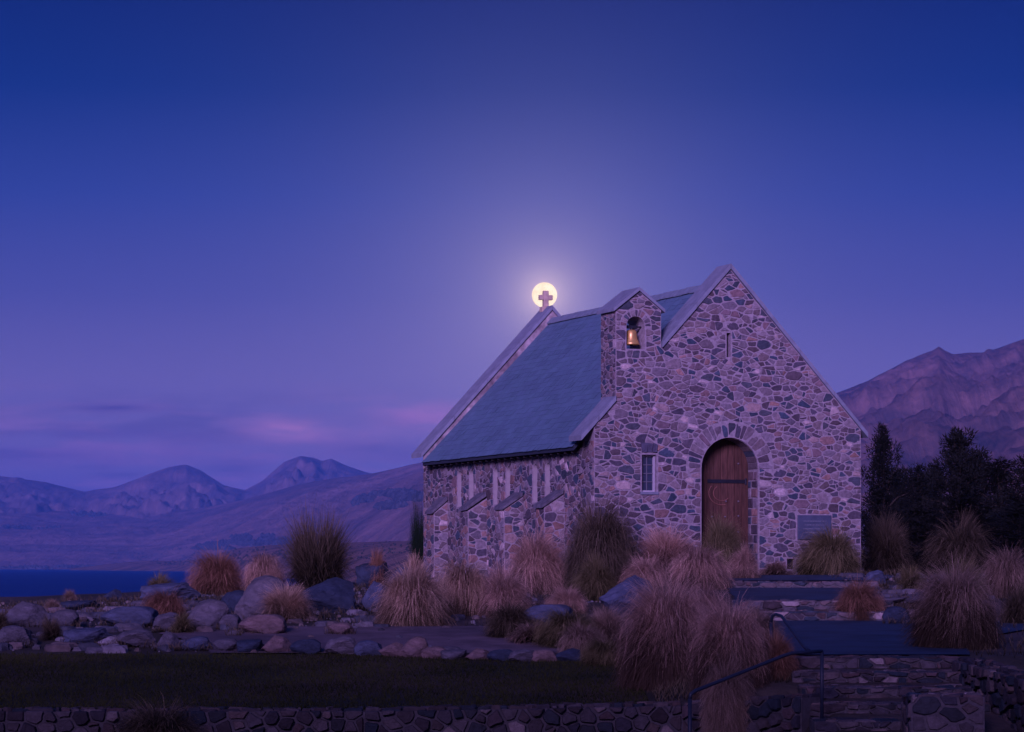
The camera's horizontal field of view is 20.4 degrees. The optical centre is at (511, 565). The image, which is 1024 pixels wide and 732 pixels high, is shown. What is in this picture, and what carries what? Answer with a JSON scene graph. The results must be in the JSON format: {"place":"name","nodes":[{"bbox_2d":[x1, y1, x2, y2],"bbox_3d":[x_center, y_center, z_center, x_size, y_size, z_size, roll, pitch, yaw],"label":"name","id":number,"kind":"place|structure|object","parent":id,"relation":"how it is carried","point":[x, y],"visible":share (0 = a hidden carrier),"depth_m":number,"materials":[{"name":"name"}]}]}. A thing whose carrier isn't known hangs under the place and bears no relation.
{"place":"outdoors","nodes":[
{"label":"outdoors","id":0,"kind":"place"},
{"bbox_2d":[0,569,296,596],"bbox_3d":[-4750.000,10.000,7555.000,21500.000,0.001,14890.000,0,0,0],"label":"lake","id":1,"kind":"structure","parent":0,"point":[28,582],"depth_m":1962.15,"materials":[{"name":"liquid"}]},
{"bbox_2d":[0,456,371,521],"bbox_3d":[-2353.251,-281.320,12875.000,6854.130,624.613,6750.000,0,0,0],"label":"mountain","id":2,"kind":"structure","parent":0,"point":[168,489],"depth_m":13513.81,"materials":[{"name":"stone"}]},
{"bbox_2d":[0,462,423,568],"bbox_3d":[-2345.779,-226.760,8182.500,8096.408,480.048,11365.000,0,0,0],"label":"hill","id":3,"kind":"structure","parent":0,"point":[84,540],"depth_m":9030.32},
{"bbox_2d":[0,487,423,568],"bbox_3d":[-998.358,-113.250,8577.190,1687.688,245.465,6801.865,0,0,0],"label":"wood","id":4,"kind":"object","parent":3,"relation":"on","point":[400,496],"visible":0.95,"depth_m":7503.61,"materials":[{"name":"plant"}]},
{"bbox_2d":[108,541,410,564],"bbox_3d":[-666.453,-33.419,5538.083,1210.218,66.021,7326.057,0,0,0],"label":"scrub","id":5,"kind":"object","parent":3,"relation":"on","point":[279,553],"visible":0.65,"depth_m":3403.82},
{"bbox_2d":[0,654,650,706],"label":"lawn","id":6,"kind":"structure","parent":0,"point":[310,686],"depth_m":41.90,"materials":[{"name":"grass"}]},
{"bbox_2d":[555,618,605,656],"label":"tussock","id":7,"kind":"object","parent":6,"relation":"on","point":[577,636],"visible":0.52,"depth_m":45.73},
{"bbox_2d":[160,626,561,652],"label":"gravel path","id":8,"kind":"structure","parent":0,"point":[469,639],"depth_m":48.39,"materials":[{"name":"gravel"}]},
{"bbox_2d":[0,568,1023,731],"bbox_3d":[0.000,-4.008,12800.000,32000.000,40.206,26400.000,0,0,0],"label":"ground","id":9,"kind":"structure","parent":0,"point":[994,722],"depth_m":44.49,"materials":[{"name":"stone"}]},
{"bbox_2d":[0,625,32,645],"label":"boulder","id":10,"kind":"object","parent":9,"relation":"on","point":[10,633],"visible":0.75,"depth_m":47.18,"materials":[{"name":"stone"}]},
{"bbox_2d":[6,601,50,626],"bbox_3d":[-8.627,0.901,50.618,0.826,0.557,0.624,0,0,14],"label":"boulder","id":11,"kind":"object","parent":9,"relation":"on","point":[23,612],"visible":0.74,"depth_m":50.46,"materials":[{"name":"stone"}]},
{"bbox_2d":[38,616,64,640],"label":"tussock","id":12,"kind":"object","parent":9,"relation":"on","point":[52,628],"visible":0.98,"depth_m":48.08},
{"bbox_2d":[50,609,79,626],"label":"boulder","id":13,"kind":"object","parent":9,"relation":"on","point":[67,616],"visible":0.67,"depth_m":49.98,"materials":[{"name":"stone"}]},
{"bbox_2d":[60,600,101,609],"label":"boulder","id":14,"kind":"object","parent":9,"relation":"on","point":[80,603],"visible":0.76,"depth_m":57.92,"materials":[{"name":"stone"}]},
{"bbox_2d":[63,627,113,643],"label":"boulder","id":15,"kind":"object","parent":9,"relation":"on","point":[85,635],"visible":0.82,"depth_m":47.22,"materials":[{"name":"stone"}]},
{"bbox_2d":[101,606,158,626],"bbox_3d":[-6.794,0.933,50.673,1.033,0.441,0.780,0,0,9],"label":"boulder","id":16,"kind":"object","parent":9,"relation":"on","point":[136,614],"visible":0.71,"depth_m":50.38,"materials":[{"name":"stone"}]},
{"bbox_2d":[116,629,156,646],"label":"boulder","id":17,"kind":"object","parent":9,"relation":"on","point":[132,637],"visible":0.95,"depth_m":47.05,"materials":[{"name":"stone"}]},
{"bbox_2d":[108,692,210,731],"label":"tussock","id":18,"kind":"object","parent":9,"relation":"on","point":[151,720],"visible":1,"depth_m":37.46,"materials":[{"name":"plant"}]},
{"bbox_2d":[140,585,187,618],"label":"tussock","id":19,"kind":"object","parent":9,"relation":"on","point":[160,603],"visible":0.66,"depth_m":52.15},
{"bbox_2d":[153,612,178,631],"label":"boulder","id":20,"kind":"object","parent":9,"relation":"on","point":[166,619],"visible":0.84,"depth_m":49.29,"materials":[{"name":"stone"}]},
{"bbox_2d":[140,582,200,601],"bbox_3d":[-7.433,0.609,62.002,1.332,0.520,1.006,0,0,14],"label":"boulder","id":21,"kind":"object","parent":9,"relation":"on","point":[185,589],"visible":0.7,"depth_m":61.76,"materials":[{"name":"stone"}]},
{"bbox_2d":[168,610,196,632],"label":"tussock","id":22,"kind":"object","parent":9,"relation":"on","point":[183,623],"visible":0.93,"depth_m":49.06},
{"bbox_2d":[180,636,212,650],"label":"boulder","id":23,"kind":"object","parent":9,"relation":"on","point":[196,641],"visible":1,"depth_m":46.73,"materials":[{"name":"stone"}]},
{"bbox_2d":[188,599,229,628],"bbox_3d":[-5.317,0.913,49.834,0.887,0.669,0.669,0,0,-9],"label":"boulder","id":24,"kind":"object","parent":9,"relation":"on","point":[210,612],"visible":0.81,"depth_m":49.66,"materials":[{"name":"stone"}]},
{"bbox_2d":[184,541,244,595],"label":"tussock","id":25,"kind":"object","parent":9,"relation":"on","point":[219,573],"visible":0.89,"depth_m":67.00,"materials":[{"name":"plant"}]},
{"bbox_2d":[212,638,236,650],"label":"edging stone","id":26,"kind":"object","parent":9,"relation":"on","point":[226,644],"visible":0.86,"depth_m":46.47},
{"bbox_2d":[221,590,243,613],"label":"boulder","id":27,"kind":"object","parent":9,"relation":"on","point":[231,599],"visible":0.3,"depth_m":53.05,"materials":[{"name":"stone"}]},
{"bbox_2d":[236,639,263,653],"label":"edging stone","id":28,"kind":"object","parent":9,"relation":"on","point":[250,645],"visible":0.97,"depth_m":46.29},
{"bbox_2d":[234,575,285,619],"bbox_3d":[-4.570,0.675,52.181,1.064,1.021,0.803,0,0,-3],"label":"boulder","id":29,"kind":"object","parent":9,"relation":"on","point":[245,606],"visible":0.56,"depth_m":51.99,"materials":[{"name":"stone"}]},
{"bbox_2d":[238,614,286,633],"bbox_3d":[-4.301,1.040,49.172,0.839,0.421,0.633,0,0,3],"label":"boulder","id":30,"kind":"object","parent":9,"relation":"on","point":[274,623],"visible":0.91,"depth_m":48.93,"materials":[{"name":"stone"}]},
{"bbox_2d":[239,545,287,590],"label":"tussock","id":31,"kind":"object","parent":9,"relation":"on","point":[263,565],"visible":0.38,"depth_m":66.97,"materials":[{"name":"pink plant"}]},
{"bbox_2d":[261,635,291,653],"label":"edging stone","id":32,"kind":"object","parent":9,"relation":"on","point":[275,643],"visible":0.92,"depth_m":46.33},
{"bbox_2d":[254,578,318,620],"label":"tussock","id":33,"kind":"object","parent":9,"relation":"on","point":[288,604],"visible":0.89,"depth_m":51.67,"materials":[{"name":"plant"}]},
{"bbox_2d":[290,639,320,653],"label":"edging stone","id":34,"kind":"object","parent":9,"relation":"on","point":[308,646],"visible":0.94,"depth_m":46.19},
{"bbox_2d":[274,499,368,590],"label":"shrub","id":35,"kind":"object","parent":9,"relation":"on","point":[314,560],"visible":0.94,"depth_m":66.96,"materials":[{"name":"plant"}]},
{"bbox_2d":[302,577,355,612],"bbox_3d":[-3.581,0.634,54.385,1.269,0.848,0.958,0,0,9],"label":"boulder","id":36,"kind":"object","parent":9,"relation":"on","point":[335,593],"visible":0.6,"depth_m":54.11,"materials":[{"name":"stone"}]},
{"bbox_2d":[325,636,355,653],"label":"edging stone","id":37,"kind":"object","parent":9,"relation":"on","point":[342,644],"visible":0.88,"depth_m":46.05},
{"bbox_2d":[353,640,381,655],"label":"edging stone","id":38,"kind":"object","parent":9,"relation":"on","point":[366,647],"visible":0.9,"depth_m":45.89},
{"bbox_2d":[355,561,391,587],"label":"boulder","id":39,"kind":"object","parent":9,"relation":"on","point":[364,574],"visible":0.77,"depth_m":67.02,"materials":[{"name":"stone"}]},
{"bbox_2d":[360,581,387,610],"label":"boulder","id":40,"kind":"object","parent":9,"relation":"on","point":[366,600],"visible":0.49,"depth_m":54.56,"materials":[{"name":"stone"}]},
{"bbox_2d":[367,543,387,583],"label":"tussock","id":41,"kind":"object","parent":9,"relation":"on","point":[377,560],"visible":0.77,"depth_m":67.02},
{"bbox_2d":[0,693,819,731],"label":"retaining wall","id":42,"kind":"structure","parent":9,"relation":"on","point":[783,713],"depth_m":38.34,"materials":[{"name":"stone"}]},
{"bbox_2d":[368,547,456,625],"bbox_3d":[-1.780,0.411,50.823,1.695,1.577,1.764,0,0,-39],"label":"tussock","id":43,"kind":"object","parent":9,"relation":"on","point":[410,600],"visible":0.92,"depth_m":50.50,"materials":[{"name":"plant"}]},
{"bbox_2d":[400,636,427,657],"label":"edging stone","id":44,"kind":"object","parent":9,"relation":"on","point":[414,646],"visible":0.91,"depth_m":45.62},
{"bbox_2d":[407,489,423,563],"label":"shrub","id":45,"kind":"object","parent":9,"relation":"on","point":[417,541],"visible":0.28,"depth_m":77.85,"materials":[{"name":"green plant"}]},
{"bbox_2d":[430,550,490,617],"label":"tussock","id":46,"kind":"object","parent":9,"relation":"on","point":[462,584],"visible":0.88,"depth_m":52.84,"materials":[{"name":"plant"}]},
{"bbox_2d":[0,573,1002,653],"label":"pebbles","id":47,"kind":"object","parent":9,"relation":"on","point":[63,646],"visible":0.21,"depth_m":50.11,"materials":[{"name":"stone"}]},
{"bbox_2d":[472,553,539,617],"bbox_3d":[-0.089,0.398,52.575,1.316,1.363,1.278,0,0,34],"label":"tussock","id":48,"kind":"object","parent":9,"relation":"on","point":[504,587],"visible":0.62,"depth_m":52.40,"materials":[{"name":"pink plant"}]},
{"bbox_2d":[480,595,537,637],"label":"tussock","id":49,"kind":"object","parent":9,"relation":"on","point":[504,621],"visible":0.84,"depth_m":48.30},
{"bbox_2d":[504,618,548,643],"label":"tussock","id":50,"kind":"object","parent":9,"relation":"on","point":[524,636],"visible":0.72,"depth_m":47.49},
{"bbox_2d":[503,522,569,594],"bbox_3d":[0.637,-0.137,60.858,1.811,1.754,1.882,0,0,-23],"label":"tussock","id":51,"kind":"object","parent":9,"relation":"on","point":[537,561],"visible":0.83,"depth_m":60.52,"materials":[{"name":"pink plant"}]},
{"bbox_2d":[532,649,556,661],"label":"edging stone","id":52,"kind":"object","parent":9,"relation":"on","point":[542,654],"visible":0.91,"depth_m":44.94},
{"bbox_2d":[525,604,573,622],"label":"boulder","id":53,"kind":"object","parent":9,"relation":"on","point":[541,607],"visible":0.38,"depth_m":51.15,"materials":[{"name":"stone"}]},
{"bbox_2d":[527,604,601,648],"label":"tussock","id":54,"kind":"object","parent":9,"relation":"on","point":[555,628],"visible":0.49,"depth_m":47.05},
{"bbox_2d":[541,583,590,614],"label":"tussock","id":55,"kind":"object","parent":9,"relation":"on","point":[567,598],"visible":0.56,"depth_m":53.24,"materials":[{"name":"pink plant"}]},
{"bbox_2d":[565,546,618,601],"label":"tussock","id":56,"kind":"object","parent":9,"relation":"on","point":[595,581],"visible":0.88,"depth_m":57.98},
{"bbox_2d":[573,635,622,665],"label":"tussock","id":57,"kind":"object","parent":9,"relation":"on","point":[599,654],"visible":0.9,"depth_m":44.39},
{"bbox_2d":[553,481,647,592],"bbox_3d":[1.898,-0.572,59.906,2.171,2.890,2.210,0,0,0],"label":"tussock","id":58,"kind":"object","parent":9,"relation":"on","point":[602,536],"visible":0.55,"depth_m":59.53,"materials":[{"name":"plant"}]},
{"bbox_2d":[585,603,628,644],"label":"tussock","id":59,"kind":"object","parent":9,"relation":"on","point":[606,622],"visible":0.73,"depth_m":47.32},
{"bbox_2d":[599,575,652,617],"bbox_3d":[2.135,0.649,52.885,1.078,0.963,0.814,0,0,-3],"label":"boulder","id":60,"kind":"object","parent":9,"relation":"on","point":[608,598],"visible":0.48,"depth_m":52.65,"materials":[{"name":"stone"}]},
{"bbox_2d":[411,264,867,585],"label":"stone church","id":61,"kind":"structure","parent":9,"relation":"on","point":[714,392],"depth_m":62.46,"materials":[{"name":"stone"}]},
{"bbox_2d":[642,455,654,491],"bbox_3d":[2.908,-2.000,61.439,0.336,0.796,0.080,0,0,-21],"label":"window","id":62,"kind":"structure","parent":61,"relation":"in","point":[648,461],"depth_m":61.46,"materials":[{"name":"glass"}]},
{"bbox_2d":[702,439,747,549],"bbox_3d":[4.572,-1.269,62.466,1.335,3.038,0.122,0,0,-21],"label":"door","id":63,"kind":"structure","parent":61,"relation":"in","point":[724,464],"depth_m":62.49,"materials":[{"name":"brown wood"}]},
{"bbox_2d":[797,515,830,539],"bbox_3d":[6.665,-0.850,62.703,0.820,0.540,0.044,0,0,-21],"label":"plaque","id":64,"kind":"object","parent":61,"relation":"attached to","point":[806,523],"visible":0.79,"depth_m":62.66,"materials":[{"name":"stone"}]},
{"bbox_2d":[618,553,669,586],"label":"tussock","id":65,"kind":"object","parent":9,"relation":"on","point":[635,570],"visible":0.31,"depth_m":57.53,"materials":[{"name":"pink plant"}]},
{"bbox_2d":[606,553,713,691],"bbox_3d":[2.215,1.176,41.150,1.839,2.818,1.712,0,0,-41],"label":"tussock","id":66,"kind":"object","parent":9,"relation":"on","point":[655,650],"visible":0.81,"depth_m":40.87,"materials":[{"name":"beige plant"}]},
{"bbox_2d":[634,518,701,577],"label":"tussock","id":67,"kind":"object","parent":9,"relation":"on","point":[662,546],"visible":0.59,"depth_m":60.20,"materials":[{"name":"beige plant"}]},
{"bbox_2d":[664,538,737,590],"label":"tussock","id":68,"kind":"object","parent":9,"relation":"on","point":[701,562],"visible":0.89,"depth_m":56.46,"materials":[{"name":"beige plant"}]},
{"bbox_2d":[687,572,732,631],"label":"tussock","id":69,"kind":"object","parent":9,"relation":"on","point":[708,596],"visible":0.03,"depth_m":42.83,"materials":[{"name":"beige plant"}]},
{"bbox_2d":[696,510,747,572],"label":"tussock","id":70,"kind":"object","parent":9,"relation":"on","point":[720,536],"visible":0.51,"depth_m":61.06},
{"bbox_2d":[694,642,754,731],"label":"tussock","id":71,"kind":"object","parent":9,"relation":"on","point":[723,710],"visible":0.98,"depth_m":37.92,"materials":[{"name":"plant"}]},
{"bbox_2d":[680,584,777,700],"bbox_3d":[2.963,1.266,38.954,1.333,2.209,1.431,0,0,40],"label":"tussock","id":72,"kind":"object","parent":9,"relation":"on","point":[723,635],"visible":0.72,"depth_m":38.79,"materials":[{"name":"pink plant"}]},
{"bbox_2d":[724,541,762,577],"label":"tussock","id":73,"kind":"object","parent":9,"relation":"on","point":[744,567],"visible":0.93,"depth_m":58.67,"materials":[{"name":"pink plant"}]},
{"bbox_2d":[688,613,823,731],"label":"handrail","id":74,"kind":"object","parent":9,"relation":"on","point":[807,651],"visible":0.97,"depth_m":36.70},
{"bbox_2d":[738,598,785,641],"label":"tussock","id":75,"kind":"object","parent":9,"relation":"on","point":[766,620],"visible":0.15,"depth_m":42.45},
{"bbox_2d":[759,559,795,574],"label":"tussock","id":76,"kind":"object","parent":9,"relation":"on","point":[778,568],"visible":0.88,"depth_m":61.58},
{"bbox_2d":[759,625,802,680],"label":"tussock","id":77,"kind":"object","parent":9,"relation":"on","point":[782,665],"visible":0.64,"depth_m":39.26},
{"bbox_2d":[728,580,878,587],"bbox_3d":[5.850,0.493,57.197,3.000,0.413,0.505,0,0,0],"label":"stone step","id":78,"kind":"object","parent":9,"relation":"on","point":[787,584],"visible":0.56,"depth_m":56.98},
{"bbox_2d":[731,599,892,610],"bbox_3d":[5.325,0.842,50.570,2.850,0.517,0.559,0,0,0],"label":"stone step","id":79,"kind":"object","parent":9,"relation":"on","point":[793,605],"visible":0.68,"depth_m":50.33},
{"bbox_2d":[740,610,883,620],"bbox_3d":[5.400,1.037,50.130,2.900,0.528,0.481,0,0,0],"label":"stone step","id":80,"kind":"object","parent":9,"relation":"on","point":[813,615],"visible":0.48,"depth_m":49.93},
{"bbox_2d":[787,520,865,574],"bbox_3d":[6.826,-0.344,62.020,1.899,1.389,1.974,0,0,-27],"label":"tussock","id":81,"kind":"object","parent":9,"relation":"on","point":[828,553],"visible":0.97,"depth_m":61.67,"materials":[{"name":"plant"}]},
{"bbox_2d":[809,716,901,731],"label":"stone step","id":82,"kind":"object","parent":9,"relation":"on","point":[827,724],"visible":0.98,"depth_m":36.64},
{"bbox_2d":[831,576,888,620],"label":"tussock","id":83,"kind":"object","parent":9,"relation":"on","point":[861,600],"visible":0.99,"depth_m":50.04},
{"bbox_2d":[790,668,960,682],"bbox_3d":[5.025,1.713,39.470,2.350,0.574,0.960,0,0,0],"label":"stone step","id":84,"kind":"object","parent":9,"relation":"on","point":[833,675],"visible":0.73,"depth_m":39.04,"materials":[{"name":"stone"}]},
{"bbox_2d":[792,654,958,668],"bbox_3d":[5.075,1.475,40.118,2.450,0.450,0.664,0,0,0],"label":"stone step","id":85,"kind":"object","parent":9,"relation":"on","point":[892,661],"visible":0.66,"depth_m":39.83,"materials":[{"name":"stone"}]},
{"bbox_2d":[797,684,972,698],"bbox_3d":[5.040,1.902,38.670,2.320,0.597,0.960,0,0,0],"label":"stone step","id":86,"kind":"object","parent":9,"relation":"on","point":[861,691],"visible":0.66,"depth_m":38.24,"materials":[{"name":"stone"}]},
{"bbox_2d":[861,504,915,574],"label":"tussock","id":87,"kind":"object","parent":9,"relation":"on","point":[886,545],"visible":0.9,"depth_m":66.95,"materials":[{"name":"plant"}]},
{"bbox_2d":[861,420,916,568],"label":"dark tree","id":88,"kind":"object","parent":9,"relation":"on","point":[881,487],"visible":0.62,"depth_m":77.88,"materials":[{"name":"green plant"}]},
{"bbox_2d":[882,606,910,622],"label":"boulder","id":89,"kind":"object","parent":9,"relation":"on","point":[894,613],"visible":0.71,"depth_m":48.88,"materials":[{"name":"stone"}]},
{"bbox_2d":[810,700,990,716],"bbox_3d":[5.100,2.042,37.871,2.400,0.516,0.958,0,0,0],"label":"stone step","id":90,"kind":"object","parent":9,"relation":"on","point":[862,707],"visible":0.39,"depth_m":37.43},
{"bbox_2d":[866,504,950,572],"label":"dark tree","id":91,"kind":"object","parent":9,"relation":"on","point":[917,527],"visible":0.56,"depth_m":75.80,"materials":[{"name":"green plant"}]},
{"bbox_2d":[894,563,926,589],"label":"tussock","id":92,"kind":"object","parent":9,"relation":"on","point":[905,576],"visible":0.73,"depth_m":55.12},
{"bbox_2d":[888,461,952,570],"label":"dark tree","id":93,"kind":"object","parent":9,"relation":"on","point":[915,481],"visible":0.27,"depth_m":83.82,"materials":[{"name":"green plant"}]},
{"bbox_2d":[901,691,984,731],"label":"stone pier","id":94,"kind":"structure","parent":9,"relation":"on","point":[944,712],"depth_m":35.99,"materials":[{"name":"stone"}]},
{"bbox_2d":[892,544,1008,650],"bbox_3d":[6.505,0.798,42.278,1.771,2.250,1.649,0,0,13],"label":"tussock","id":95,"kind":"object","parent":9,"relation":"on","point":[953,613],"visible":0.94,"depth_m":41.96,"materials":[{"name":"plant"}]},
{"bbox_2d":[910,504,999,573],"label":"tussock","id":96,"kind":"object","parent":9,"relation":"on","point":[962,541],"visible":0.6,"depth_m":67.00,"materials":[{"name":"plant"}]},
{"bbox_2d":[913,425,1008,566],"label":"dark tree","id":97,"kind":"object","parent":9,"relation":"on","point":[959,472],"visible":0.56,"depth_m":79.73,"materials":[{"name":"green plant"}]},
{"bbox_2d":[909,495,1012,569],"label":"dark tree","id":98,"kind":"object","parent":9,"relation":"on","point":[961,504],"visible":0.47,"depth_m":73.86,"materials":[{"name":"green plant"}]},
{"bbox_2d":[941,553,987,599],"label":"tussock","id":99,"kind":"object","parent":9,"relation":"on","point":[963,563],"visible":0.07,"depth_m":50.85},
{"bbox_2d":[942,450,1013,551],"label":"dark tree","id":100,"kind":"object","parent":9,"relation":"on","point":[984,490],"visible":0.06,"depth_m":89.75,"materials":[{"name":"green plant"}]},
{"bbox_2d":[952,657,1023,731],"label":"wall","id":101,"kind":"structure","parent":9,"relation":"on","point":[998,686],"depth_m":37.37,"materials":[{"name":"stone"}]},
{"bbox_2d":[968,456,1023,560],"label":"dark tree","id":102,"kind":"object","parent":9,"relation":"on","point":[998,474],"visible":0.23,"depth_m":85.83,"materials":[{"name":"green plant"}]},
{"bbox_2d":[979,540,1023,597],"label":"tussock","id":103,"kind":"object","parent":9,"relation":"on","point":[1006,569],"visible":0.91,"depth_m":52.33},
{"bbox_2d":[983,501,1023,563],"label":"dark tree","id":104,"kind":"object","parent":9,"relation":"on","point":[1016,512],"visible":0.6,"depth_m":75.76,"materials":[{"name":"green plant"}]},
{"bbox_2d":[983,454,1023,550],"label":"dark tree","id":105,"kind":"object","parent":9,"relation":"on","point":[1012,494],"visible":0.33,"depth_m":81.81,"materials":[{"name":"green plant"}]},
{"bbox_2d":[999,578,1023,623],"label":"tussock","id":106,"kind":"object","parent":9,"relation":"on","point":[1013,607],"visible":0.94,"depth_m":49.04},
{"bbox_2d":[0,0,1023,491],"label":"sky","id":107,"kind":"structure","parent":0,"point":[240,240],"materials":[{"name":"blue"}]},
{"bbox_2d":[70,541,1011,581],"bbox_3d":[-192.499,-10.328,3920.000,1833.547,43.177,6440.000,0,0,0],"label":"hill","id":108,"kind":"structure","parent":0,"point":[394,559],"depth_m":3329.59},
{"bbox_2d":[532,282,556,306],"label":"moon","id":109,"kind":"object","parent":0,"point":[539,288],"visible":0.69,"depth_m":50626.25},
{"bbox_2d":[727,588,882,599],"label":"path","id":110,"kind":"structure","parent":0,"point":[790,593],"depth_m":53.80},
{"bbox_2d":[724,575,891,579],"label":"path","id":111,"kind":"structure","parent":0,"point":[796,577],"depth_m":58.87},
{"bbox_2d":[767,620,1023,653],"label":"path","id":112,"kind":"structure","parent":0,"point":[851,637],"depth_m":44.60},
{"bbox_2d":[837,339,1023,543],"bbox_3d":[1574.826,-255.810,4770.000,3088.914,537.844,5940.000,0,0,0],"label":"mountain","id":113,"kind":"structure","parent":0,"point":[919,405],"depth_m":4165.83,"materials":[{"name":"stone"}]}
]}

